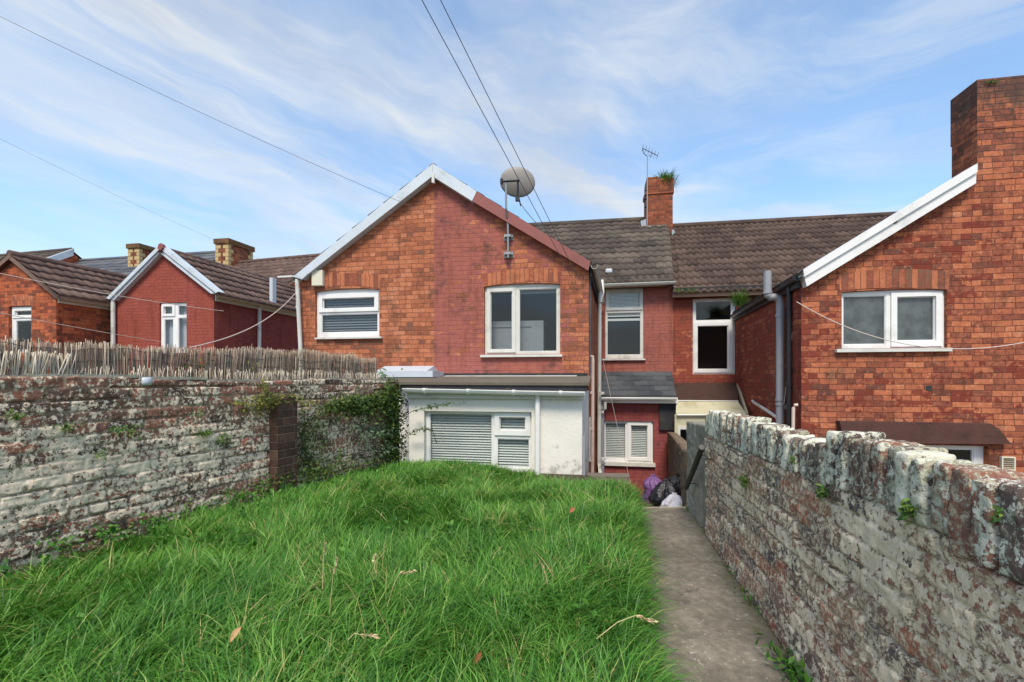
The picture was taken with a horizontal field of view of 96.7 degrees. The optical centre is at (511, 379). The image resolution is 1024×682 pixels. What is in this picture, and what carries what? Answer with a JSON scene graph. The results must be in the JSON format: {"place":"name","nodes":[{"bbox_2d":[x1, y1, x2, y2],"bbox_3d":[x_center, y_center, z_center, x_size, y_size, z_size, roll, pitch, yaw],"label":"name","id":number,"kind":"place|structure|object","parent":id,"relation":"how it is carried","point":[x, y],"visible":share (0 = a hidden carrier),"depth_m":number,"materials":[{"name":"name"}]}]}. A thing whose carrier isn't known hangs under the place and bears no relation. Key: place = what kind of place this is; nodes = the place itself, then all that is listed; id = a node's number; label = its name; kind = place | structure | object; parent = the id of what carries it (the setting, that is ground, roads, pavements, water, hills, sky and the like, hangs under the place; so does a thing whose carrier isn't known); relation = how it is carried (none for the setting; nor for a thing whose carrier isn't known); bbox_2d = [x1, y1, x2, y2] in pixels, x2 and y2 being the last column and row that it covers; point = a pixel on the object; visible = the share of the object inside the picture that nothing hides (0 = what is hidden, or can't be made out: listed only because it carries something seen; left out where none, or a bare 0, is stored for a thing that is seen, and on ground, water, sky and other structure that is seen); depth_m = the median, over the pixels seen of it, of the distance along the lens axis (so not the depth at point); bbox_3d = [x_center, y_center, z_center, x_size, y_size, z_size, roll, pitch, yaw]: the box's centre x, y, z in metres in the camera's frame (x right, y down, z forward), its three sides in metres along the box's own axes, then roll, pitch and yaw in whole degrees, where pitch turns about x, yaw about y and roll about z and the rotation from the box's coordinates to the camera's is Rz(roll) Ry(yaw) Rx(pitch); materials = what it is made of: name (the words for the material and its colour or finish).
{"place":"outdoors","nodes":[
{"label":"outdoors","id":0,"kind":"place"},
{"bbox_2d":[74,251,214,274],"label":"house","id":1,"kind":"structure","parent":0,"point":[119,264],"depth_m":19.17,"materials":[{"name":"tile"}]},
{"bbox_2d":[126,243,154,266],"bbox_3d":[-15.418,-4.606,18.997,0.648,1.921,0.856,0,0,13],"label":"quoined chimney","id":2,"kind":"object","parent":1,"relation":"on","point":[138,253],"visible":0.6,"depth_m":18.66,"materials":[{"name":"brick"}]},
{"bbox_2d":[0,455,700,681],"bbox_3d":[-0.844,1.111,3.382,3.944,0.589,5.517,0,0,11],"label":"grass","id":3,"kind":"structure","parent":0,"point":[191,585],"depth_m":2.18,"materials":[{"name":"green plant"}]},
{"bbox_2d":[36,473,283,557],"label":"undergrowth","id":4,"kind":"object","parent":3,"relation":"on","point":[103,531],"visible":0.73,"depth_m":3.09,"materials":[{"name":"green plant"}]},
{"bbox_2d":[0,374,399,579],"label":"garden wall","id":5,"kind":"structure","parent":3,"relation":"on","point":[66,483],"depth_m":3.19,"materials":[{"name":"brick"}]},
{"bbox_2d":[4,408,27,420],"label":"wall fern","id":6,"kind":"object","parent":5,"relation":"attached to","point":[16,416],"depth_m":2.55,"materials":[{"name":"green plant"}]},
{"bbox_2d":[52,420,85,432],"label":"wall fern","id":7,"kind":"object","parent":5,"relation":"attached to","point":[66,425],"depth_m":2.77,"materials":[{"name":"green plant"}]},
{"bbox_2d":[93,447,109,459],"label":"wall fern","id":8,"kind":"object","parent":5,"relation":"attached to","point":[98,455],"depth_m":2.94,"materials":[{"name":"green plant"}]},
{"bbox_2d":[109,424,142,434],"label":"wall fern","id":9,"kind":"object","parent":5,"relation":"attached to","point":[121,429],"depth_m":3.04,"materials":[{"name":"green plant"}]},
{"bbox_2d":[125,425,141,439],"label":"wall fern","id":10,"kind":"object","parent":5,"relation":"attached to","point":[132,432],"depth_m":3.12,"materials":[{"name":"green plant"}]},
{"bbox_2d":[141,377,151,384],"bbox_3d":[-2.608,0.012,3.234,0.084,0.056,0.084,0,0,0],"label":"plastic tub","id":11,"kind":"object","parent":5,"relation":"on","point":[146,380],"visible":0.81,"depth_m":3.21,"materials":[{"name":"plastic"}]},
{"bbox_2d":[168,347,197,375],"bbox_3d":[-2.599,-0.093,3.617,0.158,0.333,0.312,0,0,0],"label":"tall weed","id":12,"kind":"object","parent":5,"relation":"on","point":[184,364],"visible":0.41,"depth_m":3.58,"materials":[{"name":"green plant"}]},
{"bbox_2d":[0,335,378,381],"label":"reed screen","id":13,"kind":"object","parent":5,"relation":"on","point":[38,361],"visible":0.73,"depth_m":3.49,"materials":[{"name":"wicker"}]},
{"bbox_2d":[190,404,202,418],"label":"wall fern","id":14,"kind":"object","parent":5,"relation":"attached to","point":[197,413],"depth_m":3.55,"materials":[{"name":"green plant"}]},
{"bbox_2d":[192,427,212,436],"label":"wall fern","id":15,"kind":"object","parent":5,"relation":"attached to","point":[206,432],"depth_m":3.60,"materials":[{"name":"green plant"}]},
{"bbox_2d":[191,345,225,377],"bbox_3d":[-2.536,-0.106,3.787,0.145,0.356,0.313,0,0,16],"label":"tall weed","id":16,"kind":"object","parent":5,"relation":"on","point":[204,362],"visible":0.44,"depth_m":3.73,"materials":[{"name":"green plant"}]},
{"bbox_2d":[217,430,232,446],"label":"wall fern","id":17,"kind":"object","parent":5,"relation":"attached to","point":[218,440],"depth_m":3.74,"materials":[{"name":"green plant"}]},
{"bbox_2d":[240,354,258,378],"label":"tall weed","id":18,"kind":"object","parent":5,"relation":"on","point":[252,365],"visible":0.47,"depth_m":4.16,"materials":[{"name":"green plant"}]},
{"bbox_2d":[229,379,329,416],"bbox_3d":[-2.148,0.149,4.290,0.169,0.345,1.152,0,0,19],"label":"climbing plant","id":19,"kind":"object","parent":5,"relation":"attached to","point":[260,400],"visible":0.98,"depth_m":4.09,"materials":[{"name":"green plant"}]},
{"bbox_2d":[297,382,345,481],"bbox_3d":[-2.014,0.588,4.821,0.108,1.124,1.053,0,0,19],"label":"climbing plant","id":20,"kind":"object","parent":5,"relation":"attached to","point":[303,433],"visible":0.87,"depth_m":4.68,"materials":[{"name":"green plant"}]},
{"bbox_2d":[320,368,408,464],"bbox_3d":[-1.705,0.512,5.574,0.263,1.337,1.903,0,0,19],"label":"ivy mass","id":21,"kind":"object","parent":5,"relation":"attached to","point":[393,401],"visible":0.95,"depth_m":5.75,"materials":[{"name":"green plant"}]},
{"bbox_2d":[400,425,437,442],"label":"leafy branch","id":22,"kind":"object","parent":21,"relation":"attached to","point":[425,429],"visible":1,"depth_m":5.88,"materials":[{"name":"green plant"}]},
{"bbox_2d":[397,402,454,420],"bbox_3d":[-1.121,0.404,5.840,0.836,0.279,0.165,0,0,12],"label":"leafy branch","id":23,"kind":"object","parent":21,"relation":"attached to","point":[431,406],"visible":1,"depth_m":5.81,"materials":[{"name":"green plant"}]},
{"bbox_2d":[346,419,399,462],"bbox_3d":[-1.654,0.769,5.567,0.244,0.636,1.102,0,0,17],"label":"shrub","id":24,"kind":"object","parent":5,"relation":"attached to","point":[378,434],"visible":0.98,"depth_m":5.56,"materials":[{"name":"green plant"}]},
{"bbox_2d":[378,364,388,378],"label":"leafy branch","id":25,"kind":"object","parent":5,"relation":"on","point":[383,375],"visible":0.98,"depth_m":6.04,"materials":[{"name":"green plant"}]},
{"bbox_2d":[230,627,241,642],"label":"dead leaf","id":26,"kind":"object","parent":3,"relation":"on","point":[235,632],"visible":1,"depth_m":1.71,"materials":[{"name":"beige plant"}]},
{"bbox_2d":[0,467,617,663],"bbox_3d":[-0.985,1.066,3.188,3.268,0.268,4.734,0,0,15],"label":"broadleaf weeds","id":27,"kind":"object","parent":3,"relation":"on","point":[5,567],"visible":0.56,"depth_m":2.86,"materials":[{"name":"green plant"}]},
{"bbox_2d":[322,542,326,588],"bbox_3d":[-0.844,0.833,2.048,0.020,0.216,0.027,0,0,-17],"label":"seed head","id":28,"kind":"object","parent":3,"relation":"on","point":[324,547],"visible":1,"depth_m":2.05},
{"bbox_2d":[329,556,338,613],"bbox_3d":[-0.764,0.934,1.952,0.056,0.361,0.017,0,0,0],"label":"seed head","id":29,"kind":"object","parent":3,"relation":"on","point":[334,569],"visible":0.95,"depth_m":1.95},
{"bbox_2d":[263,449,405,490],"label":"undergrowth","id":30,"kind":"object","parent":3,"relation":"on","point":[324,470],"visible":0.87,"depth_m":4.77,"materials":[{"name":"green plant"}]},
{"bbox_2d":[348,633,379,639],"bbox_3d":[-0.566,0.987,1.749,0.131,0.029,0.019,0,0,0],"label":"seed head","id":31,"kind":"object","parent":3,"relation":"on","point":[373,635],"visible":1,"depth_m":1.75},
{"bbox_2d":[372,553,376,572],"bbox_3d":[-0.662,0.887,2.201,0.030,0.098,0.019,0,0,-20],"label":"seed head","id":32,"kind":"object","parent":3,"relation":"on","point":[374,556],"visible":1,"depth_m":2.20},
{"bbox_2d":[387,569,415,605],"bbox_3d":[-0.482,0.917,2.002,0.137,0.161,0.023,0,0,0],"label":"seed head","id":33,"kind":"object","parent":3,"relation":"on","point":[402,573],"visible":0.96,"depth_m":2.00},
{"bbox_2d":[475,652,481,664],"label":"dead leaf","id":34,"kind":"object","parent":3,"relation":"on","point":[478,656],"visible":0.94,"depth_m":1.61,"materials":[{"name":"brown plant"}]},
{"bbox_2d":[539,560,547,583],"bbox_3d":[0.148,0.925,2.201,0.040,0.120,0.032,0,0,-34],"label":"seed head","id":35,"kind":"object","parent":3,"relation":"on","point":[542,566],"visible":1,"depth_m":2.20},
{"bbox_2d":[596,615,657,638],"bbox_3d":[0.445,0.950,1.748,0.244,0.096,0.029,0,0,0],"label":"seed head","id":36,"kind":"object","parent":3,"relation":"on","point":[641,617],"visible":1,"depth_m":1.75},
{"bbox_2d":[704,410,1023,681],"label":"garden wall","id":37,"kind":"structure","parent":3,"relation":"on","point":[849,578],"depth_m":1.36,"materials":[{"name":"brick"}]},
{"bbox_2d":[737,475,752,488],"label":"wall fern","id":38,"kind":"object","parent":37,"relation":"attached to","point":[742,479],"depth_m":2.44,"materials":[{"name":"green plant"}]},
{"bbox_2d":[789,454,798,465],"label":"wall fern","id":39,"kind":"object","parent":37,"relation":"attached to","point":[792,458],"depth_m":1.83,"materials":[{"name":"green plant"}]},
{"bbox_2d":[814,484,829,499],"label":"wall fern","id":40,"kind":"object","parent":37,"relation":"attached to","point":[820,491],"depth_m":1.59,"materials":[{"name":"green plant"}]},
{"bbox_2d":[895,498,917,525],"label":"wall fern","id":41,"kind":"object","parent":37,"relation":"attached to","point":[904,508],"depth_m":1.16,"materials":[{"name":"green plant"}]},
{"bbox_2d":[988,504,1003,522],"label":"wall fern","id":42,"kind":"object","parent":37,"relation":"attached to","point":[999,510],"depth_m":0.90,"materials":[{"name":"green plant"}]},
{"bbox_2d":[0,0,1023,258],"label":"sky","id":43,"kind":"structure","parent":0,"point":[762,109],"materials":[{"name":"blue"}]},
{"bbox_2d":[634,507,805,681],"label":"path","id":44,"kind":"structure","parent":0,"point":[719,624],"depth_m":2.27,"materials":[{"name":"concrete"}]},
{"bbox_2d":[733,586,764,613],"bbox_3d":[1.269,1.150,2.354,0.147,0.100,0.327,0,0,-9],"label":"path weed","id":45,"kind":"object","parent":44,"relation":"on","point":[743,595],"visible":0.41,"depth_m":2.38,"materials":[{"name":"green plant"}]},
{"bbox_2d":[755,633,812,681],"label":"path weed","id":46,"kind":"object","parent":44,"relation":"on","point":[801,676],"visible":0.91,"depth_m":1.80,"materials":[{"name":"green plant"}]},
{"label":"ground","id":47,"kind":"structure","parent":0,"visible":0},
{"bbox_2d":[0,248,81,262],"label":"house","id":48,"kind":"structure","parent":47,"relation":"on","point":[69,255],"depth_m":19.92,"materials":[{"name":"brown tile"}]},
{"bbox_2d":[0,250,128,373],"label":"brick house","id":49,"kind":"structure","parent":47,"relation":"on","point":[42,301],"depth_m":10.57,"materials":[{"name":"orange brick"}]},
{"bbox_2d":[12,306,30,352],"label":"window","id":50,"kind":"structure","parent":49,"relation":"in","point":[21,327],"depth_m":10.60,"materials":[{"name":"white plastic"}]},
{"bbox_2d":[106,243,300,381],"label":"red gable house","id":51,"kind":"structure","parent":47,"relation":"on","point":[241,299],"depth_m":11.16,"materials":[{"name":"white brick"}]},
{"bbox_2d":[1,313,160,341],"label":"washing line","id":52,"kind":"object","parent":51,"relation":"attached to","point":[76,327],"visible":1,"depth_m":9.14,"materials":[{"name":"grey plastic"}]},
{"bbox_2d":[0,273,220,310],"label":"washing line","id":53,"kind":"object","parent":51,"relation":"attached to","point":[103,293],"visible":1,"depth_m":8.91,"materials":[{"name":"grey plastic"}]},
{"bbox_2d":[161,303,186,352],"bbox_3d":[-8.173,-1.254,11.099,0.759,1.217,0.170,0,0,10],"label":"window","id":54,"kind":"structure","parent":51,"relation":"in","point":[173,317],"depth_m":11.10,"materials":[{"name":"white plastic"}]},
{"bbox_2d":[233,253,320,288],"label":"house","id":55,"kind":"structure","parent":47,"relation":"on","point":[285,266],"depth_m":16.87,"materials":[{"name":"tile"}]},
{"bbox_2d":[1,139,270,263],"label":"overhead cable","id":56,"kind":"object","parent":55,"relation":"attached to","point":[127,200],"visible":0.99,"depth_m":12.98,"materials":[{"name":"black rubber"}]},
{"bbox_2d":[213,238,254,266],"bbox_3d":[-11.107,-4.490,18.239,0.667,1.950,1.351,0,0,13],"label":"quoined chimney","id":57,"kind":"object","parent":55,"relation":"on","point":[228,255],"visible":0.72,"depth_m":17.69,"materials":[{"name":"brick"}]},
{"bbox_2d":[377,366,443,461],"bbox_3d":[-1.604,1.181,7.237,0.927,2.798,0.580,0,0,10],"label":"neighbour extension","id":58,"kind":"object","parent":47,"relation":"on","point":[418,371],"visible":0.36,"depth_m":7.00,"materials":[{"name":"white paint"}]},
{"bbox_2d":[277,163,605,472],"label":"brick house","id":59,"kind":"structure","parent":47,"relation":"on","point":[407,285],"depth_m":7.44,"materials":[{"name":"orange brick"}]},
{"bbox_2d":[190,293,295,347],"bbox_3d":[-3.126,-0.866,5.691,0.010,1.226,4.288,0,0,-15],"label":"washing line","id":60,"kind":"object","parent":59,"relation":"attached to","point":[242,331],"visible":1,"depth_m":4.84,"materials":[{"name":"grey plastic"}]},
{"bbox_2d":[0,16,492,240],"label":"overhead cable","id":61,"kind":"object","parent":59,"relation":"attached to","point":[235,128],"visible":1,"depth_m":6.26,"materials":[{"name":"black rubber"}]},
{"bbox_2d":[312,270,324,286],"bbox_3d":[-3.300,-1.726,7.749,0.205,0.269,0.079,0,0,10],"label":"alarm box","id":62,"kind":"object","parent":59,"relation":"attached to","point":[318,278],"visible":0.99,"depth_m":7.71,"materials":[{"name":"beige plastic"}]},
{"bbox_2d":[315,289,382,339],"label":"window","id":63,"kind":"structure","parent":59,"relation":"in","point":[359,311],"depth_m":7.79,"materials":[{"name":"white plastic"}]},
{"bbox_2d":[422,0,572,278],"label":"overhead cable","id":64,"kind":"object","parent":59,"relation":"attached to","point":[491,128],"visible":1,"depth_m":5.19,"materials":[{"name":"black rubber"}]},
{"bbox_2d":[440,0,576,275],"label":"overhead cable","id":65,"kind":"object","parent":59,"relation":"attached to","point":[504,129],"visible":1,"depth_m":5.10,"materials":[{"name":"black rubber"}]},
{"bbox_2d":[500,167,534,257],"bbox_3d":[0.056,-2.613,7.134,0.530,1.416,0.378,0,0,-39],"label":"satellite dish","id":66,"kind":"object","parent":59,"relation":"attached to","point":[510,184],"visible":0.94,"depth_m":7.11,"materials":[{"name":"metal"}]},
{"bbox_2d":[520,203,546,231],"bbox_3d":[0.338,-2.495,7.017,0.440,0.498,0.012,0,0,13],"label":"dish cable","id":67,"kind":"object","parent":66,"relation":"hanging from","point":[532,218],"visible":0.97,"depth_m":7.02,"materials":[{"name":"grey plastic"}]},
{"bbox_2d":[480,284,561,356],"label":"window","id":68,"kind":"structure","parent":59,"relation":"in","point":[519,318],"depth_m":7.52,"materials":[{"name":"white paint"}]},
{"bbox_2d":[603,361,630,482],"bbox_3d":[2.062,0.834,8.941,0.548,2.415,0.008,0,0,1],"label":"washing line","id":69,"kind":"object","parent":59,"relation":"attached to","point":[615,417],"visible":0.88,"depth_m":8.94,"materials":[{"name":"grey"}]},
{"bbox_2d":[395,373,590,475],"bbox_3d":[-0.488,1.239,6.535,3.196,2.682,1.566,0,0,10],"label":"white extension","id":70,"kind":"object","parent":47,"relation":"on","point":[535,422],"visible":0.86,"depth_m":5.96,"materials":[{"name":"paint"}]},
{"bbox_2d":[426,411,531,471],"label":"window","id":71,"kind":"structure","parent":70,"relation":"in","point":[505,438],"depth_m":6.08,"materials":[{"name":"white plastic"}]},
{"bbox_2d":[529,217,675,472],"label":"terraced house","id":72,"kind":"structure","parent":47,"relation":"on","point":[631,257],"depth_m":10.35,"materials":[{"name":"red brick"}]},
{"bbox_2d":[602,288,644,359],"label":"window","id":73,"kind":"structure","parent":72,"relation":"in","point":[623,306],"depth_m":10.23,"materials":[{"name":"white paint"}]},
{"bbox_2d":[640,177,674,234],"bbox_3d":[4.144,-4.748,13.057,0.945,1.944,0.680,0,0,10],"label":"brick chimney","id":74,"kind":"object","parent":72,"relation":"on","point":[660,203],"visible":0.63,"depth_m":12.81,"materials":[{"name":"brick"}]},
{"bbox_2d":[642,147,658,225],"bbox_3d":[3.881,-5.400,12.799,0.424,2.268,0.400,0,0,10],"label":"tv aerial","id":75,"kind":"object","parent":74,"relation":"attached to","point":[646,198],"visible":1,"depth_m":12.80,"materials":[{"name":"metal"}]},
{"bbox_2d":[650,167,680,184],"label":"grass tuft","id":76,"kind":"object","parent":74,"relation":"on","point":[665,176],"visible":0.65,"depth_m":12.79,"materials":[{"name":"green plant"}]},
{"bbox_2d":[585,473,629,484],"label":"retaining kerb","id":77,"kind":"structure","parent":47,"relation":"on","point":[626,476],"depth_m":5.65,"materials":[{"name":"grey concrete"}]},
{"bbox_2d":[601,371,677,494],"bbox_3d":[2.563,1.200,9.704,1.732,2.760,1.326,0,0,10],"label":"slate lean to","id":78,"kind":"object","parent":47,"relation":"on","point":[645,400],"visible":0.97,"depth_m":9.33,"materials":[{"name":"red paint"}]},
{"bbox_2d":[604,421,654,466],"bbox_3d":[2.386,1.309,9.372,1.065,0.911,0.199,0,0,10],"label":"window","id":79,"kind":"structure","parent":78,"relation":"in","point":[631,460],"depth_m":9.40,"materials":[{"name":"white plastic"}]},
{"bbox_2d":[667,432,686,506],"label":"yard wall","id":80,"kind":"structure","parent":47,"relation":"on","point":[677,452],"depth_m":5.70,"materials":[{"name":"brick"}]},
{"bbox_2d":[686,421,707,529],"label":"rendered wall","id":81,"kind":"structure","parent":47,"relation":"on","point":[696,494],"depth_m":3.78,"materials":[{"name":"grey concrete"}]},
{"bbox_2d":[684,445,705,489],"bbox_3d":[1.464,0.710,3.607,0.091,0.468,0.626,0,0,11],"label":"handrail","id":82,"kind":"object","parent":81,"relation":"attached to","point":[697,459],"visible":0.89,"depth_m":3.54,"materials":[{"name":"black metal"}]},
{"bbox_2d":[667,383,748,477],"bbox_3d":[3.849,1.323,9.209,1.667,2.513,1.294,0,0,11],"label":"cream lean to","id":83,"kind":"object","parent":47,"relation":"on","point":[697,401],"visible":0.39,"depth_m":9.09,"materials":[{"name":"white paint"}]},
{"bbox_2d":[669,211,896,385],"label":"terraced house","id":84,"kind":"structure","parent":47,"relation":"on","point":[714,262],"depth_m":10.78,"materials":[{"name":"brown tile"}]},
{"bbox_2d":[675,287,698,293],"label":"grass tuft","id":85,"kind":"object","parent":84,"relation":"on","point":[679,289],"visible":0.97,"depth_m":9.64,"materials":[{"name":"green plant"}]},
{"bbox_2d":[693,298,734,373],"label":"window","id":86,"kind":"structure","parent":84,"relation":"in","point":[713,336],"depth_m":10.75,"materials":[{"name":"white plastic"}]},
{"bbox_2d":[722,75,1023,472],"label":"brick house","id":87,"kind":"structure","parent":47,"relation":"on","point":[941,266],"depth_m":5.95,"materials":[{"name":"red brick"}]},
{"bbox_2d":[722,286,754,306],"bbox_3d":[4.475,-1.639,8.923,0.726,0.425,0.509,0,0,31],"label":"grass tuft","id":88,"kind":"object","parent":87,"relation":"on","point":[737,302],"visible":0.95,"depth_m":8.92,"materials":[{"name":"green plant"}]},
{"bbox_2d":[835,290,951,352],"bbox_3d":[5.007,-0.777,6.037,1.335,0.822,0.170,0,0,10],"label":"window","id":89,"kind":"structure","parent":87,"relation":"in","point":[913,317],"depth_m":6.05,"materials":[{"name":"white plastic"}]},
{"bbox_2d":[797,302,1023,348],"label":"washing line","id":90,"kind":"object","parent":87,"relation":"attached to","point":[904,343],"visible":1,"depth_m":5.77,"materials":[{"name":"grey plastic"}]},
{"bbox_2d":[926,445,982,463],"bbox_3d":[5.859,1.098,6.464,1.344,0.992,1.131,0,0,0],"label":"window","id":91,"kind":"structure","parent":87,"relation":"in","point":[974,454],"depth_m":5.95,"materials":[{"name":"white plastic"}]},
{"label":"landing","id":92,"kind":"structure","parent":0,"visible":0},
{"bbox_2d":[641,473,660,501],"bbox_3d":[1.659,1.295,5.306,0.280,0.406,0.315,0,0,0],"label":"rubbish bag","id":93,"kind":"object","parent":92,"relation":"on","point":[651,482],"visible":0.45,"depth_m":5.25,"materials":[{"name":"purple plastic"}]},
{"bbox_2d":[648,478,680,506],"bbox_3d":[1.705,1.290,4.992,0.408,0.417,0.334,0,0,0],"label":"rubbish bag","id":94,"kind":"object","parent":92,"relation":"on","point":[661,491],"visible":0.56,"depth_m":4.92,"materials":[{"name":"black plastic"}]},
{"bbox_2d":[660,492,681,506],"bbox_3d":[1.704,1.340,4.778,0.292,0.316,0.267,0,0,0],"label":"rubbish bag","id":95,"kind":"object","parent":92,"relation":"on","point":[673,499],"visible":0.41,"depth_m":4.73,"materials":[{"name":"grey plastic"}]},
{"bbox_2d":[669,473,679,488],"bbox_3d":[1.918,1.295,5.298,0.342,0.408,0.342,0,0,-40],"label":"rubbish bag","id":96,"kind":"object","parent":92,"relation":"on","point":[674,479],"visible":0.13,"depth_m":5.25,"materials":[{"name":"black plastic"}]}
]}

